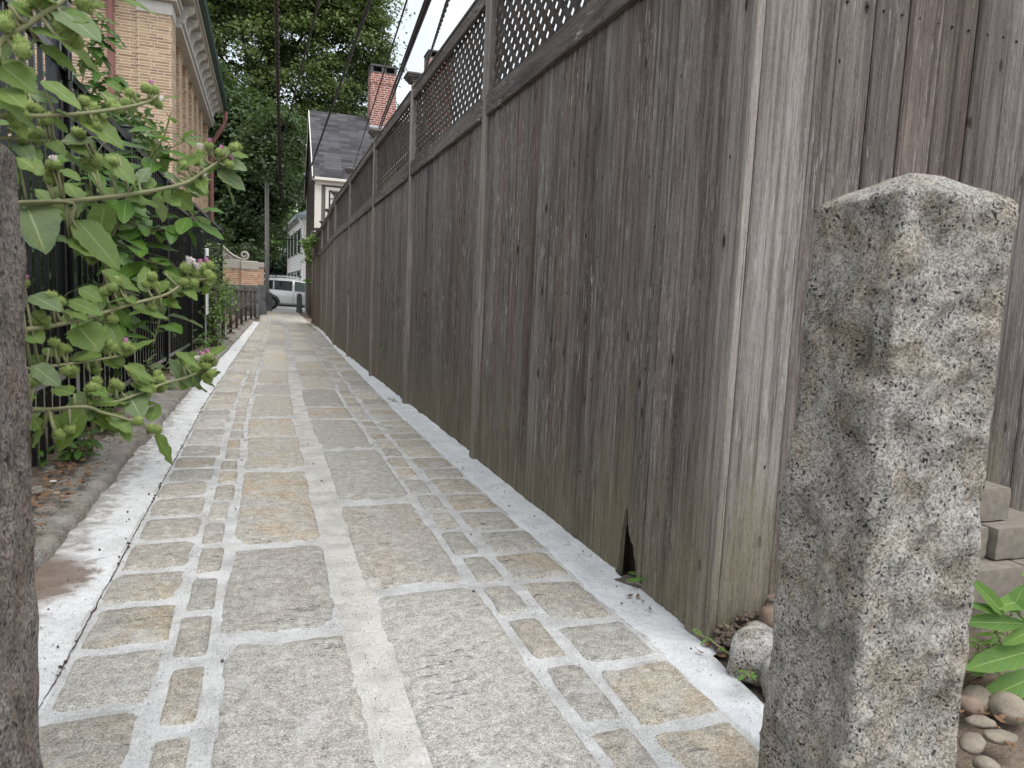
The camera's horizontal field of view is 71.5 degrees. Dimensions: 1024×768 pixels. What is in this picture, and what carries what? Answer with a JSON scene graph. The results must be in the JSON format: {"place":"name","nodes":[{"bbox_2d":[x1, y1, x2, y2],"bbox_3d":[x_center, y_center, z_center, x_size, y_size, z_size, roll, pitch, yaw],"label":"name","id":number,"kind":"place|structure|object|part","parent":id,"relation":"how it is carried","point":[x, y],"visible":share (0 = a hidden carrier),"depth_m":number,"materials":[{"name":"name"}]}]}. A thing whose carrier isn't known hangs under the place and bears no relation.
{"place":"outdoors","nodes":[
{"label":"outdoors","id":0,"kind":"place"},
{"bbox_2d":[29,314,234,497],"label":"soil verge","id":1,"kind":"structure","parent":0,"point":[36,472],"depth_m":3.78,"materials":[{"name":"brown soil"}]},
{"bbox_2d":[0,39,52,342],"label":"shrub","id":2,"kind":"object","parent":1,"relation":"on","point":[9,131],"visible":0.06,"depth_m":3.98,"materials":[{"name":"green plant"}]},
{"bbox_2d":[29,428,102,467],"bbox_3d":[-2.359,0.325,3.746,0.227,0.199,0.484,6,7,24],"label":"weed","id":3,"kind":"object","parent":1,"relation":"on","point":[87,444],"visible":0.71,"depth_m":3.77,"materials":[{"name":"green plant"}]},
{"bbox_2d":[7,59,174,416],"bbox_3d":[-3.567,-1.108,5.607,1.335,2.625,3.597,0,7,-19],"label":"shrub","id":4,"kind":"object","parent":1,"relation":"on","point":[149,347],"visible":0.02,"depth_m":5.18,"materials":[{"name":"green plant"}]},
{"bbox_2d":[35,12,154,427],"bbox_3d":[-2.646,-0.993,4.506,0.698,2.655,0.306,0,7,-19],"label":"grape vine","id":5,"kind":"object","parent":1,"relation":"on","point":[97,53],"visible":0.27,"depth_m":4.42,"materials":[{"name":"green plant"}]},
{"bbox_2d":[97,75,190,362],"bbox_3d":[-4.498,-1.747,8.518,1.209,3.151,3.920,0,7,-19],"label":"shrub","id":6,"kind":"object","parent":1,"relation":"on","point":[148,142],"visible":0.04,"depth_m":7.53,"materials":[{"name":"green plant"}]},
{"bbox_2d":[198,231,222,313],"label":"shrub","id":7,"kind":"object","parent":1,"relation":"on","point":[215,267],"visible":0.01,"depth_m":11.51,"materials":[{"name":"green plant"}]},
{"bbox_2d":[272,307,304,310],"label":"road","id":8,"kind":"structure","parent":0,"point":[279,308],"depth_m":40.40,"materials":[{"name":"grey asphalt"}]},
{"bbox_2d":[264,274,304,308],"bbox_3d":[-11.134,-4.765,37.428,4.642,1.818,2.268,2,6,-18],"label":"parked car","id":9,"kind":"object","parent":8,"relation":"on","point":[284,291],"visible":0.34,"depth_m":36.41,"materials":[{"name":"silver metal"}]},
{"bbox_3d":[-12.436,-5.072,36.111,0.600,0.460,0.170,2,6,-18],"label":"side window","id":10,"kind":"part","parent":9,"relation":"part of","materials":[{"name":"black glass"}]},
{"bbox_3d":[-11.688,-5.043,36.348,0.890,0.500,0.171,2,6,-18],"label":"side window","id":11,"kind":"part","parent":9,"relation":"part of","materials":[{"name":"black glass"}]},
{"bbox_3d":[-10.553,-4.985,36.718,1.300,0.530,0.174,2,6,-18],"label":"side window","id":12,"kind":"part","parent":9,"relation":"part of","materials":[{"name":"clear glass"}]},
{"bbox_2d":[272,310,305,312],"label":"pavement","id":13,"kind":"structure","parent":0,"point":[288,311],"depth_m":34.61,"materials":[{"name":"concrete"}]},
{"bbox_2d":[265,174,268,296],"bbox_3d":[-11.533,-7.654,34.423,1.018,8.402,0.361,4,7,9],"label":"utility pole","id":14,"kind":"object","parent":13,"relation":"on","point":[266,237],"visible":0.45,"depth_m":34.53,"materials":[{"name":"grey wood"}]},
{"bbox_2d":[274,0,281,196],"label":"overhead cable","id":15,"kind":"object","parent":14,"relation":"attached to","point":[277,42],"visible":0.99,"depth_m":26.44,"materials":[{"name":"black rubber"}]},
{"bbox_2d":[281,0,320,141],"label":"overhead cable","id":16,"kind":"object","parent":14,"relation":"attached to","point":[312,26],"visible":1,"depth_m":16.95,"materials":[{"name":"black rubber"}]},
{"bbox_2d":[296,0,371,194],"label":"overhead cable","id":17,"kind":"object","parent":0,"point":[369,2],"visible":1,"depth_m":14.25,"materials":[{"name":"black rubber"}]},
{"bbox_2d":[353,0,407,167],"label":"overhead cable","id":18,"kind":"object","parent":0,"point":[406,1],"visible":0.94,"depth_m":12.73,"materials":[{"name":"black rubber"}]},
{"bbox_2d":[39,311,759,767],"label":"path","id":19,"kind":"structure","parent":0,"point":[379,685],"depth_m":2.23,"materials":[{"name":"grey concrete"}]},
{"bbox_2d":[39,334,251,707],"bbox_3d":[-4.103,-0.367,10.551,0.095,0.010,21.348,0,7,-18],"label":"dirt seam","id":20,"kind":"object","parent":19,"relation":"on","point":[92,611],"visible":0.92,"depth_m":2.56,"materials":[{"name":"soil"}]},
{"bbox_2d":[35,322,258,715],"bbox_3d":[-4.409,-0.459,11.169,0.320,0.027,26.332,0,7,-18],"label":"cement strip","id":21,"kind":"object","parent":19,"relation":"on","point":[91,537],"visible":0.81,"depth_m":2.79,"materials":[{"name":"grey concrete"}]},
{"bbox_2d":[39,400,755,761],"bbox_3d":[-1.153,0.500,4.100,2.021,0.016,5.684,0,7,-19],"label":"grit","id":22,"kind":"object","parent":19,"relation":"on","point":[337,570],"visible":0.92,"depth_m":2.73,"materials":[{"name":"grey gravel"}]},
{"bbox_2d":[39,311,758,767],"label":"paving stones","id":23,"kind":"object","parent":19,"relation":"on","point":[477,695],"visible":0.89,"depth_m":2.18,"materials":[{"name":"grey stone"}]},
{"bbox_2d":[117,377,727,656],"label":"leaf litter","id":24,"kind":"object","parent":19,"relation":"on","point":[705,643],"visible":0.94,"depth_m":2.39,"materials":[{"name":"brown plant"}]},
{"bbox_2d":[310,324,763,743],"bbox_3d":[-2.588,-0.417,11.562,0.319,0.020,25.878,0,7,-18],"label":"cement strip","id":25,"kind":"object","parent":19,"relation":"on","point":[659,625],"visible":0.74,"depth_m":2.60,"materials":[{"name":"grey concrete"}]},
{"bbox_2d":[614,574,640,588],"bbox_3d":[0.473,0.737,2.632,0.090,0.054,0.180,-4,9,-44],"label":"board scrap","id":26,"kind":"object","parent":25,"relation":"on","point":[622,579],"visible":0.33,"depth_m":2.64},
{"bbox_2d":[626,571,646,582],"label":"weed","id":27,"kind":"object","parent":25,"relation":"on","point":[636,579],"visible":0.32,"depth_m":2.57,"materials":[{"name":"green plant"}]},
{"bbox_2d":[217,0,583,273],"label":"sky","id":28,"kind":"structure","parent":0,"point":[456,9],"materials":[{"name":"white"}]},
{"bbox_2d":[227,313,631,575],"bbox_3d":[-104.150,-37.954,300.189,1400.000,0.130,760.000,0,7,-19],"label":"ground","id":29,"kind":"structure","parent":0,"point":[305,316],"depth_m":24.99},
{"bbox_2d":[0,142,43,767],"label":"granite bollard","id":30,"kind":"object","parent":29,"relation":"on","point":[19,689],"visible":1,"depth_m":0.99,"materials":[{"name":"grey stone"}]},
{"bbox_2d":[4,0,227,220],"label":"brick building","id":31,"kind":"structure","parent":29,"relation":"on","point":[170,50],"depth_m":16.91,"materials":[{"name":"brick"}]},
{"bbox_2d":[0,0,248,464],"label":"burdock plant","id":32,"kind":"object","parent":29,"relation":"on","point":[44,215],"visible":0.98,"depth_m":1.32,"materials":[{"name":"green plant"}]},
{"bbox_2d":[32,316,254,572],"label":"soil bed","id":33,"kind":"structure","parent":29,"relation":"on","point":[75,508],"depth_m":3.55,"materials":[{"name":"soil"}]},
{"bbox_2d":[33,416,138,534],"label":"pebbles","id":34,"kind":"object","parent":33,"relation":"on","point":[80,477],"visible":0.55,"depth_m":3.48,"materials":[{"name":"stone"}]},
{"bbox_2d":[32,370,173,537],"bbox_3d":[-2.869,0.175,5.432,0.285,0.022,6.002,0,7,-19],"label":"leaf litter","id":35,"kind":"object","parent":33,"relation":"on","point":[59,464],"visible":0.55,"depth_m":3.34,"materials":[{"name":"brown plant"}]},
{"bbox_2d":[87,406,123,434],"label":"weed","id":36,"kind":"object","parent":33,"relation":"on","point":[99,427],"visible":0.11,"depth_m":4.56,"materials":[{"name":"green plant"}]},
{"bbox_2d":[45,103,223,451],"bbox_3d":[-1.882,-0.445,3.654,0.773,1.839,0.835,0,7,-19],"label":"pokeweed","id":37,"kind":"object","parent":33,"relation":"on","point":[125,211],"visible":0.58,"depth_m":3.41,"materials":[{"name":"green plant"}]},
{"bbox_2d":[55,0,222,450],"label":"iron fence","id":38,"kind":"object","parent":33,"relation":"on","point":[167,344],"visible":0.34,"depth_m":6.72,"materials":[{"name":"black metal"}]},
{"bbox_2d":[0,0,79,466],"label":"iron gate","id":39,"kind":"structure","parent":38,"relation":"attached to","point":[54,69],"depth_m":3.60,"materials":[{"name":"black metal"}]},
{"bbox_2d":[205,248,208,344],"bbox_3d":[-4.853,-1.369,11.309,0.055,1.560,0.300,0,7,-19],"label":"post","id":40,"kind":"object","parent":38,"relation":"attached to","point":[206,295],"visible":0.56,"depth_m":11.28,"materials":[{"name":"white paint"}]},
{"bbox_2d":[140,354,178,389],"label":"weed","id":41,"kind":"object","parent":33,"relation":"on","point":[159,366],"visible":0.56,"depth_m":6.65,"materials":[{"name":"green plant"}]},
{"bbox_2d":[193,329,215,352],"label":"weed","id":42,"kind":"object","parent":33,"relation":"on","point":[205,345],"visible":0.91,"depth_m":10.32,"materials":[{"name":"green plant"}]},
{"bbox_2d":[201,239,242,346],"bbox_3d":[-5.244,-1.602,12.547,0.898,1.887,2.754,0,7,-19],"label":"weedy shrub","id":43,"kind":"object","parent":33,"relation":"on","point":[222,295],"visible":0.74,"depth_m":11.98,"materials":[{"name":"green plant"}]},
{"bbox_2d":[217,323,226,336],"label":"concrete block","id":44,"kind":"structure","parent":33,"relation":"on","point":[225,329],"depth_m":14.19,"materials":[{"name":"grey concrete"}]},
{"bbox_2d":[209,287,257,345],"bbox_3d":[-7.153,-2.010,18.694,0.325,0.977,14.474,1,7,-17],"label":"pipe railing","id":45,"kind":"object","parent":33,"relation":"on","point":[245,306],"visible":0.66,"depth_m":17.67,"materials":[{"name":"black metal"}]},
{"bbox_2d":[214,219,268,261],"bbox_3d":[-12.764,-5.343,32.202,3.366,4.178,1.960,0,7,-19],"label":"hedge bush","id":46,"kind":"object","parent":29,"relation":"on","point":[237,250],"visible":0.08,"depth_m":32.09,"materials":[{"name":"green plant"}]},
{"bbox_2d":[223,246,260,318],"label":"garden wall","id":47,"kind":"structure","parent":29,"relation":"on","point":[244,273],"depth_m":25.95,"materials":[{"name":"brick"}]},
{"bbox_2d":[208,59,308,260],"bbox_3d":[-14.793,-10.202,35.584,10.455,13.466,9.236,2,7,-6],"label":"maple tree","id":48,"kind":"object","parent":29,"relation":"on","point":[251,126],"visible":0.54,"depth_m":34.88,"materials":[{"name":"green plant"}]},
{"bbox_2d":[258,262,266,314],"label":"stone pier","id":49,"kind":"structure","parent":29,"relation":"on","point":[263,308],"depth_m":29.19,"materials":[{"name":"grey stone"}]},
{"bbox_2d":[265,292,271,310],"bbox_3d":[-11.385,-3.831,33.306,0.308,0.978,0.307,1,7,-11],"label":"granite bollard","id":50,"kind":"object","parent":29,"relation":"on","point":[268,298],"visible":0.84,"depth_m":33.18,"materials":[{"name":"grey stone"}]},
{"bbox_2d":[260,219,286,277],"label":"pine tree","id":51,"kind":"object","parent":29,"relation":"on","point":[278,267],"visible":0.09,"depth_m":66.06,"materials":[{"name":"green plant"}]},
{"bbox_2d":[253,206,301,263],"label":"street tree","id":52,"kind":"object","parent":29,"relation":"on","point":[273,248],"visible":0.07,"depth_m":57.74,"materials":[{"name":"green plant"}]},
{"bbox_2d":[283,211,305,279],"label":"clapboard house","id":53,"kind":"structure","parent":29,"relation":"on","point":[295,264],"depth_m":50.51,"materials":[{"name":"white paint"}]},
{"bbox_2d":[288,236,289,258],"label":"window","id":54,"kind":"structure","parent":53,"relation":"in","point":[289,236],"depth_m":55.97,"materials":[{"name":"grey glass"}]},
{"bbox_2d":[291,234,293,257],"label":"window","id":55,"kind":"structure","parent":53,"relation":"in","point":[292,236],"depth_m":53.08,"materials":[{"name":"grey glass"}]},
{"bbox_2d":[294,232,296,255],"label":"window","id":56,"kind":"structure","parent":53,"relation":"in","point":[295,237],"depth_m":50.99,"materials":[{"name":"grey glass"}]},
{"bbox_2d":[297,228,300,253],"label":"window","id":57,"kind":"structure","parent":53,"relation":"in","point":[298,249],"depth_m":48.96,"materials":[{"name":"grey glass"}]},
{"bbox_2d":[289,172,305,220],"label":"street tree","id":58,"kind":"object","parent":29,"relation":"on","point":[303,208],"visible":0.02,"depth_m":61.84,"materials":[{"name":"green plant"}]},
{"bbox_2d":[296,293,301,313],"bbox_3d":[-9.983,-3.771,33.370,0.282,0.970,0.286,0,7,-19],"label":"granite bollard","id":59,"kind":"object","parent":29,"relation":"on","point":[299,304],"visible":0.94,"depth_m":33.27,"materials":[{"name":"grey stone"}]},
{"bbox_2d":[298,235,311,318],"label":"climbing vine","id":60,"kind":"object","parent":29,"relation":"on","point":[306,250],"visible":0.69,"depth_m":28.35,"materials":[{"name":"green plant"}]},
{"bbox_2d":[207,0,415,244],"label":"linden tree","id":61,"kind":"object","parent":29,"relation":"on","point":[248,19],"visible":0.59,"depth_m":40.26,"materials":[{"name":"green plant"}]},
{"bbox_2d":[303,49,452,314],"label":"shingled house","id":62,"kind":"structure","parent":29,"relation":"on","point":[336,154],"depth_m":30.99,"materials":[{"name":"grey"}]},
{"bbox_2d":[325,187,340,217],"bbox_3d":[-7.098,-7.103,29.196,1.250,1.830,0.064,0,7,-19],"label":"window","id":63,"kind":"structure","parent":62,"relation":"in","point":[329,198],"depth_m":28.99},
{"bbox_2d":[310,0,1023,645],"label":"wooden fence","id":64,"kind":"object","parent":29,"relation":"on","point":[560,272],"visible":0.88,"depth_m":2.55,"materials":[{"name":"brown wood"}]},
{"bbox_2d":[304,233,318,255],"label":"climbing vine","id":65,"kind":"object","parent":64,"relation":"attached to","point":[312,241],"visible":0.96,"depth_m":21.35,"materials":[{"name":"green plant"}]},
{"bbox_2d":[378,0,427,128],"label":"overhead cable","id":66,"kind":"object","parent":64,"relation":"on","point":[413,33],"visible":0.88,"depth_m":11.58,"materials":[{"name":"black rubber"}]},
{"bbox_2d":[380,0,431,128],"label":"overhead cable","id":67,"kind":"object","parent":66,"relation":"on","point":[416,35],"visible":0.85,"depth_m":11.74,"materials":[{"name":"black rubber"}]},
{"bbox_2d":[758,173,1018,767],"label":"granite bollard","id":68,"kind":"object","parent":29,"relation":"on","point":[879,523],"visible":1,"depth_m":1.21,"materials":[{"name":"grey stone"}]},
{"bbox_2d":[424,0,449,69],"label":"overhead cable","id":69,"kind":"object","parent":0,"point":[446,5],"visible":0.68,"depth_m":9.43,"materials":[{"name":"black rubber"}]},
{"bbox_2d":[714,593,1023,767],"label":"yard soil","id":70,"kind":"structure","parent":0,"point":[1007,756],"depth_m":1.77,"materials":[{"name":"brown soil"}]},
{"bbox_2d":[691,628,756,680],"bbox_3d":[0.608,0.765,1.996,0.102,0.055,0.274,1,7,-16],"label":"weed","id":71,"kind":"object","parent":70,"relation":"on","point":[748,675],"visible":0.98,"depth_m":2.04,"materials":[{"name":"green plant"}]},
{"bbox_2d":[711,597,773,654],"bbox_3d":[0.749,0.736,2.156,0.309,0.194,0.150,0,7,-19],"label":"soil heap","id":72,"kind":"object","parent":70,"relation":"on","point":[723,640],"visible":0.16,"depth_m":2.14,"materials":[{"name":"brown soil"}]},
{"bbox_2d":[758,604,773,627],"bbox_3d":[0.797,0.707,2.107,0.145,0.114,0.136,-4,9,-45],"label":"rock","id":73,"kind":"object","parent":72,"relation":"on","point":[766,613],"visible":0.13,"depth_m":2.08,"materials":[{"name":"stone"}]},
{"bbox_2d":[726,621,772,686],"bbox_3d":[0.712,0.771,2.039,0.133,0.152,0.218,8,9,42],"label":"rubble stone","id":74,"kind":"object","parent":70,"relation":"on","point":[751,645],"visible":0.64,"depth_m":1.98,"materials":[{"name":"stone"}]},
{"bbox_2d":[760,654,770,699],"bbox_3d":[0.772,0.799,1.906,0.200,0.152,0.144,3,7,2],"label":"rubble stone","id":75,"kind":"object","parent":70,"relation":"on","point":[764,671],"visible":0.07,"depth_m":1.91,"materials":[{"name":"stone"}]},
{"bbox_2d":[958,732,985,754],"bbox_3d":[1.030,0.804,1.593,0.085,0.032,0.048,-4,9,-44],"label":"river cobble","id":76,"kind":"object","parent":70,"relation":"on","point":[971,743],"visible":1,"depth_m":1.57,"materials":[{"name":"stone"}]},
{"bbox_2d":[960,695,984,716],"bbox_3d":[1.149,0.808,1.784,0.062,0.053,0.061,0,7,-19],"label":"river cobble","id":77,"kind":"object","parent":70,"relation":"on","point":[971,705],"visible":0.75,"depth_m":1.76,"materials":[{"name":"red stone"}]},
{"bbox_2d":[962,685,991,715],"bbox_3d":[1.192,0.813,1.820,0.093,0.074,0.084,0,7,-19],"label":"river cobble","id":78,"kind":"object","parent":70,"relation":"on","point":[982,694],"visible":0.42,"depth_m":1.80,"materials":[{"name":"stone"}]},
{"bbox_2d":[965,715,996,729],"bbox_3d":[1.120,0.807,1.698,0.067,0.027,0.041,2,7,-7],"label":"river cobble","id":79,"kind":"object","parent":70,"relation":"on","point":[980,722],"visible":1,"depth_m":1.69,"materials":[{"name":"stone"}]},
{"bbox_2d":[966,636,1000,681],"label":"weed","id":80,"kind":"object","parent":70,"relation":"on","point":[977,647],"visible":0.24,"depth_m":1.89,"materials":[{"name":"green plant"}]},
{"bbox_2d":[972,755,1000,767],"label":"river cobble","id":81,"kind":"object","parent":70,"relation":"on","point":[980,761],"visible":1,"depth_m":1.52,"materials":[{"name":"stone"}]},
{"bbox_2d":[960,671,1022,748],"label":"leaf litter","id":82,"kind":"object","parent":70,"relation":"on","point":[1013,744],"visible":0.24,"depth_m":1.73,"materials":[{"name":"brown plant"}]},
{"bbox_2d":[966,571,1023,697],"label":"sapling","id":83,"kind":"object","parent":70,"relation":"on","point":[1007,654],"visible":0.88,"depth_m":1.79,"materials":[{"name":"green plant"}]},
{"bbox_2d":[969,604,1023,631],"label":"retaining block","id":84,"kind":"object","parent":70,"relation":"on","point":[974,611],"depth_m":2.17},
{"bbox_2d":[1007,557,1023,584],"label":"retaining block","id":85,"kind":"object","parent":84,"relation":"on","point":[1020,561],"depth_m":2.21,"materials":[{"name":"grey concrete"}]},
{"bbox_2d":[981,508,1023,559],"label":"retaining block","id":86,"kind":"object","parent":85,"relation":"on","point":[1005,540],"depth_m":2.20,"materials":[{"name":"grey concrete"}]},
{"bbox_2d":[980,481,1010,520],"bbox_3d":[1.443,0.369,2.308,0.248,0.109,0.182,0,7,-19],"label":"retaining block","id":87,"kind":"object","parent":86,"relation":"on","point":[995,502],"depth_m":2.24,"materials":[{"name":"grey concrete"}]},
{"bbox_2d":[973,611,1022,644],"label":"weed","id":88,"kind":"object","parent":70,"relation":"on","point":[995,634],"visible":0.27,"depth_m":2.04,"materials":[{"name":"green plant"}]},
{"bbox_2d":[982,729,1018,745],"bbox_3d":[1.133,0.820,1.653,0.076,0.026,0.052,0,7,-19],"label":"river cobble","id":89,"kind":"object","parent":70,"relation":"on","point":[997,736],"visible":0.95,"depth_m":1.64,"materials":[{"name":"stone"}]},
{"bbox_2d":[988,691,1023,725],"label":"river cobble","id":90,"kind":"object","parent":70,"relation":"on","point":[1010,705],"visible":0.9,"depth_m":1.75,"materials":[{"name":"stone"}]},
{"bbox_2d":[974,557,1023,603],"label":"retaining block","id":91,"kind":"structure","parent":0,"point":[1000,578],"depth_m":2.14,"materials":[{"name":"grey concrete"}]},
{"bbox_2d":[981,525,987,557],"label":"retaining block","id":92,"kind":"structure","parent":91,"relation":"on","point":[984,534],"depth_m":2.19,"materials":[{"name":"grey concrete"}]}
]}

